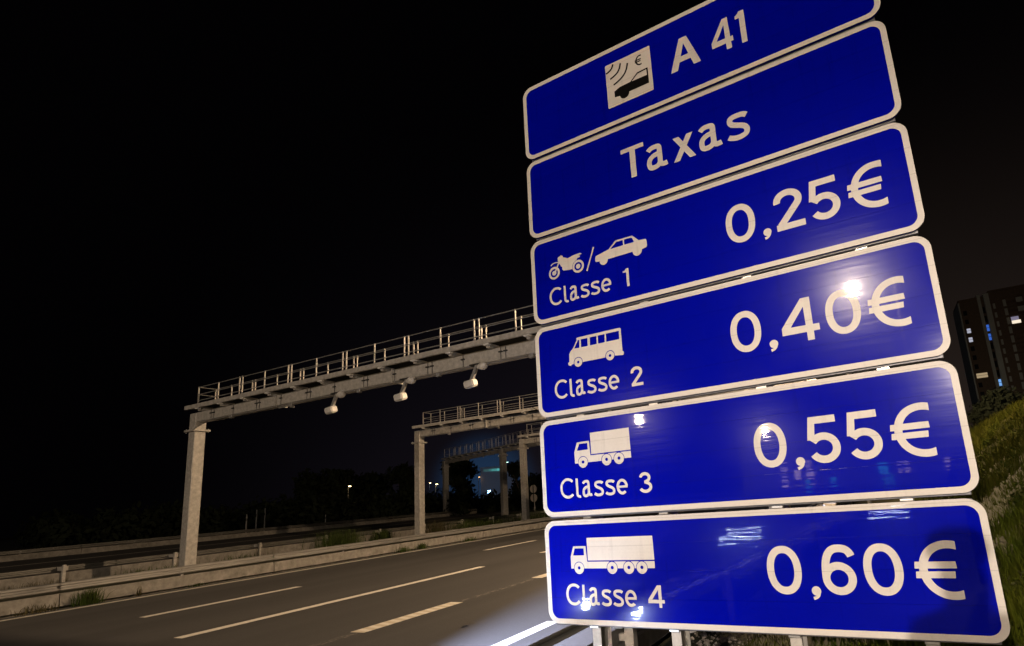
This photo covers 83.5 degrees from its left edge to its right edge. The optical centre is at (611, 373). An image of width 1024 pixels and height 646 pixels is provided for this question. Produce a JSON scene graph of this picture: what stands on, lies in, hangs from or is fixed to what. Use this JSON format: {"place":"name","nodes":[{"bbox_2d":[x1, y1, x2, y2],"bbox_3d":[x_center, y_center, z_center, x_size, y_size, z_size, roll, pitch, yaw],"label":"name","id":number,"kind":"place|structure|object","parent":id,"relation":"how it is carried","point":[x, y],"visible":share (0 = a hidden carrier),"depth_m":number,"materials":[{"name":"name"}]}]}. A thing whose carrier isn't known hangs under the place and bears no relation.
{"place":"outdoors","nodes":[
{"label":"outdoors","id":0,"kind":"place"},
{"bbox_2d":[0,507,543,579],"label":"opposite road","id":1,"kind":"structure","parent":0,"point":[20,565],"depth_m":38.99,"materials":[{"name":"grey asphalt"}]},
{"bbox_2d":[0,503,822,645],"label":"road","id":2,"kind":"structure","parent":0,"point":[491,591],"depth_m":12.13,"materials":[{"name":"grey asphalt"}]},
{"bbox_2d":[10,600,58,616],"bbox_3d":[-14.972,6.066,14.608,0.730,0.258,0.874,-13,-15,36],"label":"weed","id":3,"kind":"object","parent":2,"relation":"on","point":[42,609],"visible":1,"depth_m":14.64,"materials":[{"name":"green plant"}]},
{"bbox_2d":[69,586,118,606],"bbox_3d":[-14.436,6.091,15.544,0.828,0.514,1.122,-3,-12,-8],"label":"weed","id":4,"kind":"object","parent":2,"relation":"on","point":[91,597],"visible":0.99,"depth_m":15.52,"materials":[{"name":"green plant"}]},
{"bbox_2d":[136,584,141,595],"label":"weed","id":5,"kind":"object","parent":2,"relation":"on","point":[139,593],"visible":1,"depth_m":16.68,"materials":[{"name":"green plant"}]},
{"bbox_2d":[394,545,413,552],"bbox_3d":[-9.556,7.965,25.803,0.902,0.338,1.256,-10,-13,24],"label":"weed","id":6,"kind":"object","parent":2,"relation":"on","point":[403,549],"visible":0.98,"depth_m":25.70,"materials":[{"name":"green plant"}]},
{"bbox_2d":[415,541,427,549],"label":"weed","id":7,"kind":"object","parent":2,"relation":"on","point":[422,546],"visible":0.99,"depth_m":26.78,"materials":[{"name":"green plant"}]},
{"bbox_2d":[0,414,1023,645],"bbox_3d":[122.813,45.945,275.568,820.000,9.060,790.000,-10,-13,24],"label":"ground","id":8,"kind":"structure","parent":0,"point":[7,544],"depth_m":9.79,"materials":[{"name":"soil"}]},
{"bbox_2d":[13,578,70,587],"bbox_3d":[-22.471,8.171,21.997,1.788,0.336,2.008,1,-13,-26],"label":"weed","id":9,"kind":"object","parent":8,"relation":"on","point":[39,583],"visible":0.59,"depth_m":21.97,"materials":[{"name":"green plant"}]},
{"bbox_2d":[115,563,176,574],"bbox_3d":[-20.751,8.768,25.502,3.275,0.352,3.264,1,-13,-25],"label":"weed","id":10,"kind":"object","parent":8,"relation":"on","point":[149,568],"visible":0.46,"depth_m":25.18,"materials":[{"name":"green plant"}]},
{"bbox_2d":[199,551,272,561],"bbox_3d":[-19.425,9.270,28.524,2.924,0.415,4.014,-10,-13,24],"label":"weed","id":11,"kind":"object","parent":8,"relation":"on","point":[240,556],"visible":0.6,"depth_m":28.78,"materials":[{"name":"green plant"}]},
{"bbox_2d":[0,507,532,561],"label":"concrete barrier","id":12,"kind":"object","parent":8,"relation":"on","point":[145,543],"visible":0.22,"depth_m":44.29,"materials":[{"name":"concrete"}]},
{"bbox_2d":[0,511,547,590],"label":"concrete barrier","id":13,"kind":"object","parent":8,"relation":"on","point":[63,575],"visible":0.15,"depth_m":26.28,"materials":[{"name":"concrete"}]},
{"bbox_2d":[0,515,621,618],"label":"concrete barrier","id":14,"kind":"object","parent":8,"relation":"on","point":[125,590],"visible":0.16,"depth_m":19.15,"materials":[{"name":"concrete"}]},
{"bbox_2d":[302,527,369,547],"bbox_3d":[-16.354,9.790,34.149,3.903,1.149,4.805,-10,-13,24],"label":"weed","id":15,"kind":"object","parent":8,"relation":"on","point":[339,539],"visible":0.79,"depth_m":33.69,"materials":[{"name":"green plant"}]},
{"bbox_2d":[370,527,402,540],"bbox_3d":[-14.993,10.488,37.111,2.793,0.800,1.976,7,-16,-42],"label":"weed","id":16,"kind":"object","parent":8,"relation":"on","point":[380,535],"visible":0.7,"depth_m":36.83,"materials":[{"name":"green plant"}]},
{"bbox_2d":[383,461,414,495],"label":"tree","id":17,"kind":"object","parent":8,"relation":"on","point":[402,476],"visible":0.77,"depth_m":84.17,"materials":[{"name":"green plant"}]},
{"bbox_2d":[412,518,461,532],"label":"weed","id":18,"kind":"object","parent":8,"relation":"on","point":[440,528],"visible":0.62,"depth_m":41.50,"materials":[{"name":"green plant"}]},
{"bbox_2d":[440,454,480,501],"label":"tree","id":19,"kind":"object","parent":8,"relation":"on","point":[460,472],"visible":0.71,"depth_m":82.04,"materials":[{"name":"green plant"}]},
{"bbox_2d":[433,515,532,531],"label":"weed","id":20,"kind":"object","parent":8,"relation":"on","point":[473,524],"visible":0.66,"depth_m":43.71,"materials":[{"name":"green plant"}]},
{"bbox_2d":[178,305,790,566],"bbox_3d":[-7.014,2.718,18.997,24.840,7.933,0.875,-10,-13,24],"label":"toll gantry","id":21,"kind":"object","parent":8,"relation":"on","point":[499,349],"visible":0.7,"depth_m":20.80,"materials":[{"name":"metal"}]},
{"bbox_2d":[324,391,344,413],"bbox_3d":[-10.056,1.044,20.534,0.866,0.791,0.325,-10,-13,24],"label":"toll antenna","id":22,"kind":"object","parent":21,"relation":"attached to","point":[332,408],"visible":1,"depth_m":20.48,"materials":[{"name":"grey metal"}]},
{"bbox_2d":[393,376,415,401],"bbox_3d":[-7.002,0.511,19.138,0.866,0.791,0.325,-10,-13,24],"label":"toll antenna","id":23,"kind":"object","parent":21,"relation":"attached to","point":[401,395],"visible":1,"depth_m":19.08,"materials":[{"name":"grey metal"}]},
{"bbox_2d":[463,362,487,388],"bbox_3d":[-4.307,0.041,17.907,0.866,0.791,0.325,-10,-13,24],"label":"toll antenna","id":24,"kind":"object","parent":21,"relation":"attached to","point":[472,382],"visible":1,"depth_m":17.85,"materials":[{"name":"grey metal"}]},
{"bbox_2d":[441,428,539,515],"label":"toll gantry","id":25,"kind":"object","parent":8,"relation":"on","point":[502,450],"visible":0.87,"depth_m":63.60,"materials":[{"name":"metal"}]},
{"bbox_2d":[480,466,515,497],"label":"factory","id":26,"kind":"structure","parent":8,"relation":"on","point":[490,478],"depth_m":183.15,"materials":[{"name":"grey"}]},
{"bbox_2d":[507,460,537,494],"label":"tree","id":27,"kind":"object","parent":8,"relation":"on","point":[513,469],"visible":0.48,"depth_m":88.87,"materials":[{"name":"green plant"}]},
{"bbox_2d":[498,509,549,522],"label":"weed","id":28,"kind":"object","parent":8,"relation":"on","point":[541,514],"visible":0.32,"depth_m":50.81,"materials":[{"name":"green plant"}]},
{"bbox_2d":[530,494,536,510],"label":"road sign","id":29,"kind":"object","parent":8,"relation":"on","point":[533,497],"visible":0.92,"depth_m":57.96,"materials":[{"name":"metal"}]},
{"bbox_2d":[530,485,536,492],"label":"road sign","id":30,"kind":"object","parent":29,"relation":"attached to","point":[533,488],"visible":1,"depth_m":58.15,"materials":[{"name":"metal"}]},
{"bbox_2d":[531,472,542,492],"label":"tree","id":31,"kind":"object","parent":8,"relation":"on","point":[539,480],"visible":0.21,"depth_m":114.17,"materials":[{"name":"green plant"}]},
{"bbox_2d":[411,379,836,534],"bbox_3d":[-1.350,4.664,30.648,24.840,8.073,0.875,-10,-13,24],"label":"toll gantry","id":32,"kind":"object","parent":8,"relation":"on","point":[443,428],"visible":0.48,"depth_m":34.79,"materials":[{"name":"metal"}]},
{"bbox_2d":[517,421,851,519],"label":"toll gantry","id":33,"kind":"object","parent":8,"relation":"on","point":[522,448],"visible":0.15,"depth_m":45.81,"materials":[{"name":"metal"}]},
{"bbox_2d":[528,502,843,645],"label":"guardrail","id":34,"kind":"object","parent":8,"relation":"on","point":[621,636],"visible":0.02,"depth_m":5.87,"materials":[{"name":"metal"}]},
{"bbox_2d":[523,0,1009,645],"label":"toll sign","id":35,"kind":"object","parent":8,"relation":"on","point":[723,196],"visible":1,"depth_m":3.96,"materials":[{"name":"metal"}]},
{"bbox_2d":[741,460,1023,645],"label":"grass","id":36,"kind":"structure","parent":8,"relation":"on","point":[1012,518],"depth_m":5.95,"materials":[{"name":"green plant"}]},
{"bbox_2d":[914,398,1023,505],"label":"grass","id":37,"kind":"structure","parent":8,"relation":"on","point":[980,493],"depth_m":14.18,"materials":[{"name":"green plant"}]},
{"bbox_2d":[915,409,1023,640],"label":"broadleaf weeds","id":38,"kind":"object","parent":8,"relation":"on","point":[1018,496],"visible":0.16,"depth_m":11.58,"materials":[{"name":"green plant"}]},
{"bbox_2d":[953,284,1023,411],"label":"apartment tower","id":39,"kind":"structure","parent":8,"relation":"on","point":[989,325],"depth_m":179.19,"materials":[{"name":"brown brick"}]},
{"bbox_2d":[976,372,987,377],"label":"window","id":40,"kind":"structure","parent":39,"relation":"in","point":[980,375],"depth_m":178.97,"materials":[{"name":"grey glass"}]},
{"bbox_2d":[1011,316,1018,320],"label":"window","id":41,"kind":"structure","parent":39,"relation":"in","point":[1015,317],"depth_m":177.53,"materials":[{"name":"grey"}]},
{"bbox_2d":[1012,319,1020,323],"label":"window","id":42,"kind":"structure","parent":39,"relation":"in","point":[1014,321],"depth_m":176.39,"materials":[{"name":"grey glass"}]},
{"bbox_2d":[954,397,1023,544],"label":"dry stalks","id":43,"kind":"object","parent":8,"relation":"on","point":[1000,466],"visible":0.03,"depth_m":12.46,"materials":[{"name":"plant"}]},
{"bbox_2d":[965,386,1023,428],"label":"shrub","id":44,"kind":"object","parent":8,"relation":"on","point":[995,400],"visible":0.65,"depth_m":27.97,"materials":[{"name":"green plant"}]},
{"bbox_2d":[0,0,1023,538],"label":"sky","id":45,"kind":"structure","parent":0,"point":[194,194],"materials":[{"name":"black"}]},
{"bbox_2d":[690,631,761,645],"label":"gravel","id":46,"kind":"structure","parent":0,"point":[708,641],"depth_m":6.82,"materials":[{"name":"grey gravel"}]}
]}

